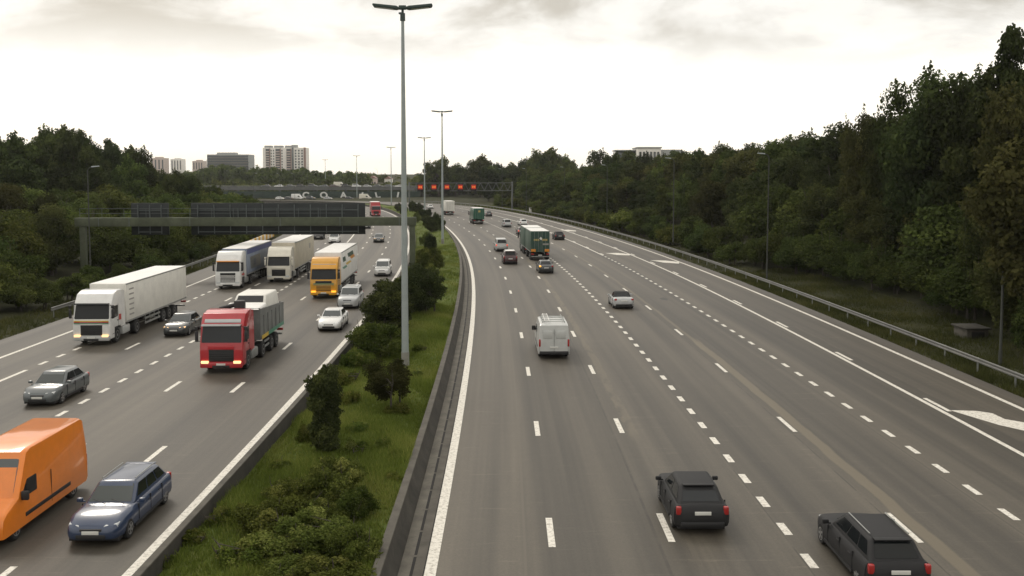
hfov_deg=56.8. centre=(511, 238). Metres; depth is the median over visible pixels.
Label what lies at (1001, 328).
street lamp
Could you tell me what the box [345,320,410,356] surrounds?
bush
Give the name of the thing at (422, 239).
bush
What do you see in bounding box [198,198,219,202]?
bush
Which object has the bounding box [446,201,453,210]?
rear door
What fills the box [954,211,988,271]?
tree
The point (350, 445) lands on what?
plant
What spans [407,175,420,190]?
tree
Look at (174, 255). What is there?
shrub
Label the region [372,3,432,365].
lamp post
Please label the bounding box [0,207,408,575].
road
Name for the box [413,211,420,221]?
bush
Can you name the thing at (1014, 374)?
guardrail
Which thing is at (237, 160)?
office block
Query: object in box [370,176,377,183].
house
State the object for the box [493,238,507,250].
car
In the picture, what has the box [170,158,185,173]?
tower block
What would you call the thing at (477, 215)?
rear door
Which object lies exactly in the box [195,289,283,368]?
tipper lorry
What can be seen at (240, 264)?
articulated lorry
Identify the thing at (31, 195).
bush
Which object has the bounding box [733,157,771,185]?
tree
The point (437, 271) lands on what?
bush
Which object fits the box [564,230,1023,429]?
merge arrow markings
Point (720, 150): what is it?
tree
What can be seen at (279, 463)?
plant
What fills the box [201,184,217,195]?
bush
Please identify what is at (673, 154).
tree
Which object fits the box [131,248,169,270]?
shrub
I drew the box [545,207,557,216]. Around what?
shrub
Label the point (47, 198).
bush
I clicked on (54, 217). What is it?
bush
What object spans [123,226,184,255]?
bush
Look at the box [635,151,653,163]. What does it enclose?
tree
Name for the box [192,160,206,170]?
tower block
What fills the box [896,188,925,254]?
tree
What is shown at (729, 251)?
shrub
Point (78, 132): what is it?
tree
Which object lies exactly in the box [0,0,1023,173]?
sky
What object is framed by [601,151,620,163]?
tree
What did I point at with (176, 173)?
tree
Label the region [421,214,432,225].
bush
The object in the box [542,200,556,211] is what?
shrub
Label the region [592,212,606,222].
shrub
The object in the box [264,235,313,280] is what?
articulated lorry
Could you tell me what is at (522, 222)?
car
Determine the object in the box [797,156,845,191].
tree
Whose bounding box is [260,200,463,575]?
concrete barrier
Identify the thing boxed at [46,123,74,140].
tree
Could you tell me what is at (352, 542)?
bush
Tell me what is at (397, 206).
bush
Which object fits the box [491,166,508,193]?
tree
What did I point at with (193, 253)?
shrub
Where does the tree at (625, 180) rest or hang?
on the ground at (9, 310)
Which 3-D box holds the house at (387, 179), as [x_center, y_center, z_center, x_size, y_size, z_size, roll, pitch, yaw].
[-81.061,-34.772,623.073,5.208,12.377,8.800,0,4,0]
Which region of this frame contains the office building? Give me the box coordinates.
[612,147,680,159]
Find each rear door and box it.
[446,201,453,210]
[474,209,483,218]
[531,232,548,251]
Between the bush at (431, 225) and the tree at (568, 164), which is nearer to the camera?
the bush at (431, 225)
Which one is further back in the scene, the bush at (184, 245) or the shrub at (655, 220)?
the shrub at (655, 220)
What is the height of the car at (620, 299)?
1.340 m
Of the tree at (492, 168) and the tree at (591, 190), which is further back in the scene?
the tree at (492, 168)
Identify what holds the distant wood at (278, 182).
on the ground at (9, 310)
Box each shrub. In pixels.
[0,273,43,310]
[3,268,41,307]
[29,277,63,308]
[54,272,96,300]
[76,264,106,281]
[106,263,135,278]
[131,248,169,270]
[133,252,167,269]
[163,247,188,265]
[181,245,201,261]
[194,241,211,257]
[198,235,226,254]
[218,235,229,250]
[227,235,241,246]
[239,235,248,241]
[303,363,344,451]
[493,194,502,204]
[495,197,509,205]
[507,196,522,207]
[517,200,525,208]
[523,197,535,208]
[527,199,539,206]
[529,203,539,213]
[535,202,541,213]
[539,197,554,214]
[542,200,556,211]
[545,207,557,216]
[551,204,559,215]
[558,201,572,219]
[568,205,573,217]
[569,200,587,221]
[574,210,585,221]
[580,204,593,222]
[583,208,597,223]
[588,201,610,219]
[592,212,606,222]
[597,210,613,227]
[603,212,613,226]
[605,207,630,231]
[608,209,644,232]
[625,220,641,234]
[631,206,658,236]
[642,216,659,238]
[646,215,669,239]
[652,221,674,242]
[655,223,679,244]
[674,224,690,246]
[676,215,705,249]
[678,220,709,252]
[683,224,712,256]
[701,225,744,251]
[712,241,746,264]
[738,238,760,265]
[746,235,784,268]
[755,232,788,268]
[770,236,811,274]
[788,233,825,272]
[793,232,847,275]
[820,240,872,280]
[846,243,897,289]
[860,246,899,289]
[900,246,957,304]
[920,267,958,315]
[923,256,988,319]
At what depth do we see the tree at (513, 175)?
388.99 m
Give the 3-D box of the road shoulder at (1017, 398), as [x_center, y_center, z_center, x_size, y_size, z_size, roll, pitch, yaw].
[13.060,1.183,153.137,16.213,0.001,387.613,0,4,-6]
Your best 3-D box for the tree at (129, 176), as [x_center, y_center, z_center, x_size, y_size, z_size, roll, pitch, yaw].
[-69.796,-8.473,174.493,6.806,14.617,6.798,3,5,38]
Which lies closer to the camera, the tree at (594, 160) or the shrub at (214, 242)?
the shrub at (214, 242)
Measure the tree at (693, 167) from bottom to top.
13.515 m
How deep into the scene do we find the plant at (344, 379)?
50.88 m
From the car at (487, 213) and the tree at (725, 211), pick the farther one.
the car at (487, 213)
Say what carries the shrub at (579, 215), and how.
on the ground at (9, 310)
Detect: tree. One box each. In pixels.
[0,130,47,192]
[22,123,61,161]
[27,141,59,192]
[40,138,70,187]
[45,128,94,194]
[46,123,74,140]
[67,134,106,175]
[67,145,110,192]
[69,135,103,188]
[71,128,88,153]
[101,138,124,186]
[103,138,112,149]
[110,153,150,200]
[121,144,142,157]
[130,145,159,189]
[157,169,166,180]
[158,173,174,189]
[161,173,183,196]
[172,167,184,179]
[176,176,200,201]
[180,173,202,188]
[182,174,201,195]
[362,357,412,407]
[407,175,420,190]
[422,162,431,195]
[423,175,444,195]
[425,155,450,196]
[426,172,440,195]
[445,163,465,195]
[460,168,469,194]
[464,167,476,195]
[465,153,494,196]
[478,167,499,200]
[479,164,491,197]
[487,162,505,179]
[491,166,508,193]
[497,178,511,196]
[500,181,515,198]
[507,162,517,172]
[507,168,524,189]
[516,165,547,182]
[517,156,526,168]
[517,162,529,179]
[528,147,561,165]
[535,156,558,170]
[551,157,562,164]
[553,153,576,166]
[557,159,576,169]
[559,159,577,168]
[560,180,575,202]
[562,166,579,172]
[570,181,590,207]
[576,164,584,171]
[578,164,605,182]
[582,177,612,207]
[586,147,606,166]
[596,181,616,200]
[600,163,615,178]
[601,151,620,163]
[601,188,615,212]
[603,162,626,185]
[604,159,610,168]
[612,179,635,211]
[613,176,633,209]
[616,158,645,185]
[618,150,634,163]
[626,179,644,210]
[628,167,649,180]
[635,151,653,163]
[640,161,670,181]
[645,189,677,221]
[646,160,667,184]
[648,154,661,163]
[651,183,676,221]
[659,156,670,164]
[660,149,678,161]
[664,151,695,187]
[666,173,701,222]
[676,184,699,219]
[678,150,708,185]
[678,154,709,179]
[685,147,705,156]
[690,177,729,230]
[697,151,721,211]
[709,145,740,154]
[710,149,735,184]
[712,140,735,152]
[719,192,742,228]
[720,144,763,191]
[724,176,762,236]
[729,183,795,239]
[730,192,769,239]
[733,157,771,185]
[736,188,762,235]
[741,142,762,152]
[746,139,809,189]
[757,150,801,192]
[766,187,832,238]
[777,151,821,191]
[780,134,796,149]
[788,127,817,148]
[789,135,825,164]
[795,178,843,238]
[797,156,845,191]
[802,121,857,175]
[813,207,859,238]
[835,104,870,229]
[839,187,879,247]
[859,104,903,220]
[870,60,949,258]
[874,64,993,241]
[879,201,968,274]
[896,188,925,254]
[919,61,1023,211]
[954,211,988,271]
[956,129,1023,366]
[961,80,1023,257]
[966,211,1022,338]
[984,23,1023,152]
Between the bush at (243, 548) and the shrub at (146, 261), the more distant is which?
the shrub at (146, 261)
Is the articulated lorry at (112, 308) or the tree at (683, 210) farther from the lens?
the tree at (683, 210)
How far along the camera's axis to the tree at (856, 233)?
97.32 m
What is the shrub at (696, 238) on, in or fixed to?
on the ground at (9, 310)
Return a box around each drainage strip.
[397,237,467,575]
[412,227,471,575]
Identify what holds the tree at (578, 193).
on the ground at (9, 310)
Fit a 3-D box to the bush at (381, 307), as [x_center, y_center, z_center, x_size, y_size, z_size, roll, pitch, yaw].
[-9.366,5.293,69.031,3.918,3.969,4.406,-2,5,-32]
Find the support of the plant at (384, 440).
on the median ground at (438, 233)
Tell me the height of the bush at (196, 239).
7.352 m
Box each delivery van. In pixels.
[0,418,87,540]
[291,194,303,198]
[359,194,370,198]
[532,313,569,355]
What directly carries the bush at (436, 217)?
on the median ground at (438, 233)
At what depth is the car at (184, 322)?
68.41 m
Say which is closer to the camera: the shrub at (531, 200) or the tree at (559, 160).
the shrub at (531, 200)
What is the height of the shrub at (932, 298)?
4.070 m
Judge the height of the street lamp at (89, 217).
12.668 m
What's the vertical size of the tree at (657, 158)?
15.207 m
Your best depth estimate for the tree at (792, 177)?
128.98 m
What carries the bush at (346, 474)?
on the median ground at (438, 233)
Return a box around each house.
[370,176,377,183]
[384,176,392,182]
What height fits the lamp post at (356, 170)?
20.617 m
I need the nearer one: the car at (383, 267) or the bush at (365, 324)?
the bush at (365, 324)
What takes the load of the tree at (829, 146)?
on the ground at (9, 310)
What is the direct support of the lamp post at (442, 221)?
on the median ground at (438, 233)
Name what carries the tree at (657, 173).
on the ground at (9, 310)
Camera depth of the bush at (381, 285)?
77.84 m
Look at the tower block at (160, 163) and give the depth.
1096.78 m
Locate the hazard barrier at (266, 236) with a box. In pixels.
[252,234,273,239]
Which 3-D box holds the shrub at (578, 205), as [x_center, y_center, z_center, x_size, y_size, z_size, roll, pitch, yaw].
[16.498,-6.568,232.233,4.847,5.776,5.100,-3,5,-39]
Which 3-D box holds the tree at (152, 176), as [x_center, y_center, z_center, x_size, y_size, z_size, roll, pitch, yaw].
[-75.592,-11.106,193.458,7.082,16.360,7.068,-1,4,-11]
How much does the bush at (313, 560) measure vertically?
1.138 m
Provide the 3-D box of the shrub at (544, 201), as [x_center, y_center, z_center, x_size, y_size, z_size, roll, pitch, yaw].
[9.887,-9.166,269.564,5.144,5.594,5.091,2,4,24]
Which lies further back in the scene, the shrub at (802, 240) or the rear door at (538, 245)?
the rear door at (538, 245)
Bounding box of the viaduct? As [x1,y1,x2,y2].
[203,185,422,196]
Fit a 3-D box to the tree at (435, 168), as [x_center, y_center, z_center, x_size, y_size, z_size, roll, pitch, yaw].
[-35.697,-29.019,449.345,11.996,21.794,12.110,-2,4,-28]
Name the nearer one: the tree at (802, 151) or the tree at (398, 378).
the tree at (398, 378)
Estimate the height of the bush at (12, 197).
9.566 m
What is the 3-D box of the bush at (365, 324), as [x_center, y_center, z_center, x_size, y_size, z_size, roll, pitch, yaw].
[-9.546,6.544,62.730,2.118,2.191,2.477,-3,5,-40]
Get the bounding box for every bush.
[0,182,31,216]
[0,205,37,238]
[0,217,48,260]
[0,245,49,279]
[0,261,18,302]
[21,185,58,210]
[26,217,92,272]
[27,191,65,218]
[28,202,79,275]
[49,186,79,208]
[56,196,96,219]
[66,189,101,201]
[69,211,124,227]
[71,211,131,265]
[77,230,151,272]
[78,188,142,217]
[79,191,110,217]
[90,183,125,194]
[120,209,130,217]
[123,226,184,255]
[142,184,170,201]
[149,226,193,252]
[159,193,184,212]
[169,209,195,241]
[173,191,198,207]
[180,209,205,246]
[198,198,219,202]
[199,191,228,202]
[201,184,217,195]
[207,185,224,195]
[211,532,274,570]
[219,193,243,202]
[225,192,246,200]
[231,492,321,536]
[236,198,256,202]
[237,193,252,199]
[242,198,263,202]
[247,502,354,555]
[250,552,328,575]
[260,476,312,501]
[284,551,376,575]
[301,455,367,501]
[305,497,348,522]
[324,520,383,562]
[332,455,365,475]
[333,485,380,517]
[339,348,375,367]
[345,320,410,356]
[353,321,382,330]
[359,285,413,329]
[369,278,401,294]
[394,202,400,210]
[395,262,439,282]
[396,265,447,313]
[407,201,416,211]
[413,202,423,213]
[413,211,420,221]
[415,247,429,260]
[416,247,444,268]
[419,209,432,216]
[419,231,428,244]
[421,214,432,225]
[423,233,436,250]
[424,220,438,231]
[425,262,435,277]
[432,212,440,226]
[437,217,445,230]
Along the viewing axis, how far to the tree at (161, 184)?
196.54 m
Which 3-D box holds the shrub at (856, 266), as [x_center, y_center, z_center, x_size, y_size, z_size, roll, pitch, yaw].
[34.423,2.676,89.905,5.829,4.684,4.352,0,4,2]
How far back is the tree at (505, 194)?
338.46 m
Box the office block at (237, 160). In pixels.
[207,153,254,169]
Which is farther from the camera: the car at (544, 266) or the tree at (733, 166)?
the tree at (733, 166)
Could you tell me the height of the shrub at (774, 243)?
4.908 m
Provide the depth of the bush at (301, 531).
27.58 m
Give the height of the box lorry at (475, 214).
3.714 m
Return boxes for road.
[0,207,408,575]
[279,200,1023,575]
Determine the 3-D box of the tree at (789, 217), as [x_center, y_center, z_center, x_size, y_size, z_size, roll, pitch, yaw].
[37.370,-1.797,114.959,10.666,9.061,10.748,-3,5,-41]
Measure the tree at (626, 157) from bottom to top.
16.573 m
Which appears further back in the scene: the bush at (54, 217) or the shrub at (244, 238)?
the shrub at (244, 238)
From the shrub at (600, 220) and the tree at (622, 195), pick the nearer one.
the shrub at (600, 220)
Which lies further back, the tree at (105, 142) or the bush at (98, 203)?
the tree at (105, 142)
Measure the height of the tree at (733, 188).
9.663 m
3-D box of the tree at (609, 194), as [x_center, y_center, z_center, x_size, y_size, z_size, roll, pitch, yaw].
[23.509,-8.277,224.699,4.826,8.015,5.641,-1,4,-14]
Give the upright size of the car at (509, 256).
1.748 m
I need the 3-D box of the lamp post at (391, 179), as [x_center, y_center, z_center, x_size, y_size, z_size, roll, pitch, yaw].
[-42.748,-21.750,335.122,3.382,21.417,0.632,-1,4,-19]
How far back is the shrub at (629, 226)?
180.23 m
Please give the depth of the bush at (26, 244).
95.10 m
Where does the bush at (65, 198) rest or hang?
on the ground at (9, 310)
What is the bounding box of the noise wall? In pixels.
[223,191,419,197]
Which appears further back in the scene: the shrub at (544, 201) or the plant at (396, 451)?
the shrub at (544, 201)
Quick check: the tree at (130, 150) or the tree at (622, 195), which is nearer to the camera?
the tree at (622, 195)
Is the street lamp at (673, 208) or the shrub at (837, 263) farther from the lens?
the street lamp at (673, 208)
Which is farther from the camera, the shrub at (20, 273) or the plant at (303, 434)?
the shrub at (20, 273)
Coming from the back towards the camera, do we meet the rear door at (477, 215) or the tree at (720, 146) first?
the rear door at (477, 215)
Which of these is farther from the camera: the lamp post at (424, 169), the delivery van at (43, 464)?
the lamp post at (424, 169)
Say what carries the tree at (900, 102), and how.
on the ground at (9, 310)
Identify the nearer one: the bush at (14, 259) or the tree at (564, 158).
the bush at (14, 259)
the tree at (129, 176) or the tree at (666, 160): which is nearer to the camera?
the tree at (129, 176)
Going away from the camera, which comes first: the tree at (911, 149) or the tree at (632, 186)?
the tree at (911, 149)
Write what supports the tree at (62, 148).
on the ground at (9, 310)
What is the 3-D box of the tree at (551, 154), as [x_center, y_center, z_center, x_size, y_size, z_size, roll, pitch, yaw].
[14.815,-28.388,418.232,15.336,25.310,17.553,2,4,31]
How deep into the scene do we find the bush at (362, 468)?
34.44 m
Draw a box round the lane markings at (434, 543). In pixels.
[0,207,1023,575]
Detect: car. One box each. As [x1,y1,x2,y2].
[23,365,89,403]
[67,462,171,540]
[163,310,202,334]
[314,234,324,238]
[317,307,348,329]
[327,234,340,242]
[337,284,363,307]
[372,233,384,241]
[373,258,391,275]
[484,211,491,215]
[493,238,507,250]
[501,219,511,226]
[501,249,517,263]
[518,219,527,224]
[535,260,553,272]
[552,231,564,239]
[608,291,633,307]
[655,471,728,528]
[817,512,930,575]
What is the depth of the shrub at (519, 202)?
308.37 m
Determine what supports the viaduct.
on the ground at (9, 310)
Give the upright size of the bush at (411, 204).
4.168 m
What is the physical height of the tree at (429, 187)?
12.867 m
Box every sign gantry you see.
[74,203,415,268]
[408,182,512,210]
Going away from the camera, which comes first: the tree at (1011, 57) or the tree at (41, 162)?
the tree at (1011, 57)
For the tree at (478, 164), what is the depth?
435.11 m
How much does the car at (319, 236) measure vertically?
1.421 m
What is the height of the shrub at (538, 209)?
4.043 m
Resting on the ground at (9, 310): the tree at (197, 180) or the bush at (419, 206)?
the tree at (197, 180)
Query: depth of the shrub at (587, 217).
217.07 m
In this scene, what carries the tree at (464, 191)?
on the ground at (9, 310)
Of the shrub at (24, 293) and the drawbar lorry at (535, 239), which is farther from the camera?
the drawbar lorry at (535, 239)
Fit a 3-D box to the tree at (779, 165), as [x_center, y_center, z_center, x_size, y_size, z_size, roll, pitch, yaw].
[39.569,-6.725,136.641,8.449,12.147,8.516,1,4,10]
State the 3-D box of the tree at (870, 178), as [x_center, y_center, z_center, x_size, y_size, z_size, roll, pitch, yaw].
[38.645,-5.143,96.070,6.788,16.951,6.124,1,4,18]
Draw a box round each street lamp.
[87,166,99,264]
[665,157,673,241]
[757,153,768,279]
[998,248,1003,364]
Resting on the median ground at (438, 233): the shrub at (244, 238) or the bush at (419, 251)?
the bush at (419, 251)
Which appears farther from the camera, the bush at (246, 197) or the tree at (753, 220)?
the bush at (246, 197)
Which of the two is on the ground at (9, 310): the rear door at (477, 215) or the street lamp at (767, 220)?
the street lamp at (767, 220)
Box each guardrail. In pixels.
[51,254,216,316]
[411,200,1023,386]
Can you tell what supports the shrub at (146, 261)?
on the ground at (9, 310)
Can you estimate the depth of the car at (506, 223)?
207.75 m
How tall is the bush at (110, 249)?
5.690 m
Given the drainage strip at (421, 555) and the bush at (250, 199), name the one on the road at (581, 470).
the drainage strip at (421, 555)
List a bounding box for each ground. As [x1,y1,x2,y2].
[0,174,1023,396]
[159,203,459,575]
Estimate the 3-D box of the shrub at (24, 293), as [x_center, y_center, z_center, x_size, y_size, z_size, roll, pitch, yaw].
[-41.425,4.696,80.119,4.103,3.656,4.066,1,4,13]
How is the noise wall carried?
on the ground at (9, 310)
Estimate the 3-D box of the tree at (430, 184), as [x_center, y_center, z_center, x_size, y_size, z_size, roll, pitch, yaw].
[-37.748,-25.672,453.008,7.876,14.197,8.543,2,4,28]
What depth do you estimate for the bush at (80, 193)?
156.90 m
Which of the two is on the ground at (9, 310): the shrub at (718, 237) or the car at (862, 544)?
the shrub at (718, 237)
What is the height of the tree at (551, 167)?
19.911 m
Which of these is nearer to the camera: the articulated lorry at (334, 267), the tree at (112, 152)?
the articulated lorry at (334, 267)
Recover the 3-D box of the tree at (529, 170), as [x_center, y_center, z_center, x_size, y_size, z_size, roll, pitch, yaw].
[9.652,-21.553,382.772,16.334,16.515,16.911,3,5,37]
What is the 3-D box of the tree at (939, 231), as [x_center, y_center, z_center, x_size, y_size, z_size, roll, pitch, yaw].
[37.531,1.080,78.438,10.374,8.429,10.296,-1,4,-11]
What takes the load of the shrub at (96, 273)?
on the ground at (9, 310)
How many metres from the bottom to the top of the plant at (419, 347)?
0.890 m
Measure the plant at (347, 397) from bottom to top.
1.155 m
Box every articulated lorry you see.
[68,266,186,341]
[212,240,271,287]
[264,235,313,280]
[307,243,357,296]
[369,201,381,215]
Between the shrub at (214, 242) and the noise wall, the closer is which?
the shrub at (214, 242)
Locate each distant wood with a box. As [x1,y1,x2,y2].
[181,164,372,184]
[202,178,410,190]
[367,172,423,182]
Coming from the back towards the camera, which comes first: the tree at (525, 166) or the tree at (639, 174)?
the tree at (525, 166)
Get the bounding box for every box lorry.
[443,200,454,214]
[468,207,483,223]
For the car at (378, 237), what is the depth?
160.99 m
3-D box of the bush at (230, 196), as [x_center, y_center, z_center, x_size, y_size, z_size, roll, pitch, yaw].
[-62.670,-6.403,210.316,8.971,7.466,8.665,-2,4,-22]
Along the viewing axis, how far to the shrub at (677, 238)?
149.15 m
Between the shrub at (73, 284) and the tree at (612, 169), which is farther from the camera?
the tree at (612, 169)
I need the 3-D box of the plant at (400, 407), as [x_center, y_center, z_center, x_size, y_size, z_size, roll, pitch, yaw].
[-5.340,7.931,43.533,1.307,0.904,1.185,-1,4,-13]
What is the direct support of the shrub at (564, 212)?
on the ground at (9, 310)
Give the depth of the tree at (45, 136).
188.31 m
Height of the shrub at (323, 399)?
4.180 m
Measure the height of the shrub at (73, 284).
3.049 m
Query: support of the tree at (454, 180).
on the ground at (9, 310)
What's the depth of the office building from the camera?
328.75 m
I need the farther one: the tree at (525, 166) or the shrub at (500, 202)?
the tree at (525, 166)
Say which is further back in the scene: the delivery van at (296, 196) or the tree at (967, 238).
the delivery van at (296, 196)
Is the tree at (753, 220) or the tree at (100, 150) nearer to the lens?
the tree at (753, 220)
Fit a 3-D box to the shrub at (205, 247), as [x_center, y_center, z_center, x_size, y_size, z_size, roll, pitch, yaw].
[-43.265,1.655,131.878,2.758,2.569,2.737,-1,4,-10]
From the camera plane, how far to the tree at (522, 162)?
435.12 m
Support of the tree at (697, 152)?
on the ground at (9, 310)
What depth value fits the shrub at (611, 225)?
188.74 m
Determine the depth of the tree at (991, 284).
62.30 m
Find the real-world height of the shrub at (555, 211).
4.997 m
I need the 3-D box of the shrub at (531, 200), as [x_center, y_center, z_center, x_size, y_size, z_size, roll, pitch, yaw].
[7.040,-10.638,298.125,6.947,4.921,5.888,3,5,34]
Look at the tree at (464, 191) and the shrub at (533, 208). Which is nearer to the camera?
the shrub at (533, 208)
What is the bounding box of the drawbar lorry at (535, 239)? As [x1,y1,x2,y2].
[518,225,549,259]
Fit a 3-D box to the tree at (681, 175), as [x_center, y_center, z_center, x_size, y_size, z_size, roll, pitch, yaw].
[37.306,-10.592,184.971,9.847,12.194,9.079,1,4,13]
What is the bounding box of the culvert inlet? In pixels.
[951,323,991,339]
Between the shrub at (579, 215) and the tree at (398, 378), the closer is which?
the tree at (398, 378)
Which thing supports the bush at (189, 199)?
on the ground at (9, 310)
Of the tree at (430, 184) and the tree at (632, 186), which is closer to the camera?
the tree at (632, 186)
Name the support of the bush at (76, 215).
on the ground at (9, 310)
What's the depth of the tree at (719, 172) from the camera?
162.77 m
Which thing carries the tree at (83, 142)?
on the ground at (9, 310)
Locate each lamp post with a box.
[353,155,359,197]
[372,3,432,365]
[387,147,394,204]
[418,137,430,208]
[431,110,452,243]
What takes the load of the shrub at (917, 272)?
on the ground at (9, 310)
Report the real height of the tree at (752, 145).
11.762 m
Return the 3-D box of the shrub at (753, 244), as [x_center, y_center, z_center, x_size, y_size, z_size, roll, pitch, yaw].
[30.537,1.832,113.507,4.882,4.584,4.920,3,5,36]
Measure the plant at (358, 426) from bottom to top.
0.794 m
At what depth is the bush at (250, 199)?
195.35 m
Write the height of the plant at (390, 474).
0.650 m
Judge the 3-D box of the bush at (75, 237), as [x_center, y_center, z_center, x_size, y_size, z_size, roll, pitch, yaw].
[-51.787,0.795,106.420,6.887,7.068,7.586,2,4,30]
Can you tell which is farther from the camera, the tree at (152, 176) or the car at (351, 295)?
the tree at (152, 176)
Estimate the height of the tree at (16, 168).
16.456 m
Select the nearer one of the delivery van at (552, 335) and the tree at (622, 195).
the delivery van at (552, 335)
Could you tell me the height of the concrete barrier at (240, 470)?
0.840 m
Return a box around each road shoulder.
[0,234,288,344]
[472,206,1023,403]
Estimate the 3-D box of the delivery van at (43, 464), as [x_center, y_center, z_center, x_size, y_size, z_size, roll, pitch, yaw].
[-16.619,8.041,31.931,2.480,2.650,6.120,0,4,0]
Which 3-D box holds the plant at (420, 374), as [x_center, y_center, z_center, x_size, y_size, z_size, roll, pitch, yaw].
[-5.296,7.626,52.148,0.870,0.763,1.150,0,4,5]
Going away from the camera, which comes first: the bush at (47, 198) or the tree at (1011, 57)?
the tree at (1011, 57)
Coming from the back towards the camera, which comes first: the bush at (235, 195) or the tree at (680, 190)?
the bush at (235, 195)
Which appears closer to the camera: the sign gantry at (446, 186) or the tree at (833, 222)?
the tree at (833, 222)
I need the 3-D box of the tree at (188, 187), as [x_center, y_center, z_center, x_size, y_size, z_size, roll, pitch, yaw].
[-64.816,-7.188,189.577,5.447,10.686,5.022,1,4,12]
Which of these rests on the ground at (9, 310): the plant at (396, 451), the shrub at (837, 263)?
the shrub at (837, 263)
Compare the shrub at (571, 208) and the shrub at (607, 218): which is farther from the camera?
the shrub at (571, 208)
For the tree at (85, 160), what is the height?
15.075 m
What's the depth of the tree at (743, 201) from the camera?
128.92 m
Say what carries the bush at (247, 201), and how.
on the ground at (9, 310)
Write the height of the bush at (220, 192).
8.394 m
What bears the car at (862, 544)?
on the road at (581, 470)
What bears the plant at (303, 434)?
on the median ground at (438, 233)
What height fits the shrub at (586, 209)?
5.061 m
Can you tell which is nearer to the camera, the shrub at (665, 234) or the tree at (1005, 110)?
the tree at (1005, 110)
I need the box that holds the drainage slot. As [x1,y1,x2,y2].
[409,234,471,575]
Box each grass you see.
[474,205,559,216]
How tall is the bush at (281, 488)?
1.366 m
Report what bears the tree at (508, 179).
on the ground at (9, 310)
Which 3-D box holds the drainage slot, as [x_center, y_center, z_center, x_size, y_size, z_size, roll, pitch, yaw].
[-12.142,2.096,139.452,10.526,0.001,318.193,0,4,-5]
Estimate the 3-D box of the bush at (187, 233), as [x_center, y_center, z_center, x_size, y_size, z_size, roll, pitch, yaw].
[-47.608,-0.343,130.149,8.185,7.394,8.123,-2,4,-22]
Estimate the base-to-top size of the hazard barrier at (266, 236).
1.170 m
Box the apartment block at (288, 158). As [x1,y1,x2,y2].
[263,145,308,170]
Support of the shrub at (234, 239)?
on the ground at (9, 310)
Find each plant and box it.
[162,554,177,569]
[181,527,207,546]
[202,501,239,527]
[267,454,291,469]
[294,421,311,443]
[336,368,360,387]
[337,437,371,458]
[339,390,360,403]
[345,421,368,433]
[372,436,391,448]
[381,400,409,414]
[385,470,402,481]
[388,449,402,456]
[409,370,422,377]
[411,344,426,352]
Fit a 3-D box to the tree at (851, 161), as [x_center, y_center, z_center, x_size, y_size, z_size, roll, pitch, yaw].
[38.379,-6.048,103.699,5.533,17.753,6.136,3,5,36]
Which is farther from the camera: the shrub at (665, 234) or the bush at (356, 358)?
the shrub at (665, 234)
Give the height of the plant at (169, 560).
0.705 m
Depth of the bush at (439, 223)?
182.99 m
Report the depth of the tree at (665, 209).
178.64 m
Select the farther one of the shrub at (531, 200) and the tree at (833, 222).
the shrub at (531, 200)
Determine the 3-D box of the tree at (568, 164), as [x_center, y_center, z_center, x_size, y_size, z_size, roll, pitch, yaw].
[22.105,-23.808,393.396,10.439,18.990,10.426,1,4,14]
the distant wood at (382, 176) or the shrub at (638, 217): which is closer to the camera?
the shrub at (638, 217)
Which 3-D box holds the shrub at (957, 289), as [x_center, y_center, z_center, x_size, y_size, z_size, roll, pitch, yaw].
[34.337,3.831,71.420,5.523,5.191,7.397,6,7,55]
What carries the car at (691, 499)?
on the road at (581, 470)
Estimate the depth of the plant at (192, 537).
28.88 m
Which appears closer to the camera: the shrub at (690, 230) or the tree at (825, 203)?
the tree at (825, 203)
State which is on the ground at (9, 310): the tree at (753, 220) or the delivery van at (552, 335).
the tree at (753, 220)
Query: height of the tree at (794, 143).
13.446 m
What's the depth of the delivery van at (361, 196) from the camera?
437.91 m
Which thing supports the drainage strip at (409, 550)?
on the road at (581, 470)
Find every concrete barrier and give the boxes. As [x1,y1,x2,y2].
[132,201,415,575]
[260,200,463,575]
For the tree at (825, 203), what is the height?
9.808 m
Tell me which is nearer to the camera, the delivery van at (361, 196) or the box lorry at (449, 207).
the box lorry at (449, 207)
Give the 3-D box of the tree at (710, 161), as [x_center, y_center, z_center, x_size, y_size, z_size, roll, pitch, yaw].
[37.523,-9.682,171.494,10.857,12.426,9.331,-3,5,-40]
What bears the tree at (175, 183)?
on the ground at (9, 310)
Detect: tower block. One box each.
[150,157,168,173]
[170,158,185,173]
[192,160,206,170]
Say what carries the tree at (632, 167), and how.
on the ground at (9, 310)
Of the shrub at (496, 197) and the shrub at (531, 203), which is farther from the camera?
the shrub at (496, 197)
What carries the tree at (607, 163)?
on the ground at (9, 310)
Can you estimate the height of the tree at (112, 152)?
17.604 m
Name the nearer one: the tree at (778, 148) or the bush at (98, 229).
the bush at (98, 229)
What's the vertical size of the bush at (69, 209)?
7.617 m
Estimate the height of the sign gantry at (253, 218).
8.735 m
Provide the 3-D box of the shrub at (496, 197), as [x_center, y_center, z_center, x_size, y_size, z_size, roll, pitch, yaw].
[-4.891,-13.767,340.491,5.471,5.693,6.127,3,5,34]
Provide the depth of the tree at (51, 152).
187.90 m
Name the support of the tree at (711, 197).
on the ground at (9, 310)
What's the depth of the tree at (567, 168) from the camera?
312.05 m
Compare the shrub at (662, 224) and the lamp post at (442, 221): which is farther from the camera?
the shrub at (662, 224)
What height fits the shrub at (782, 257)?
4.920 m

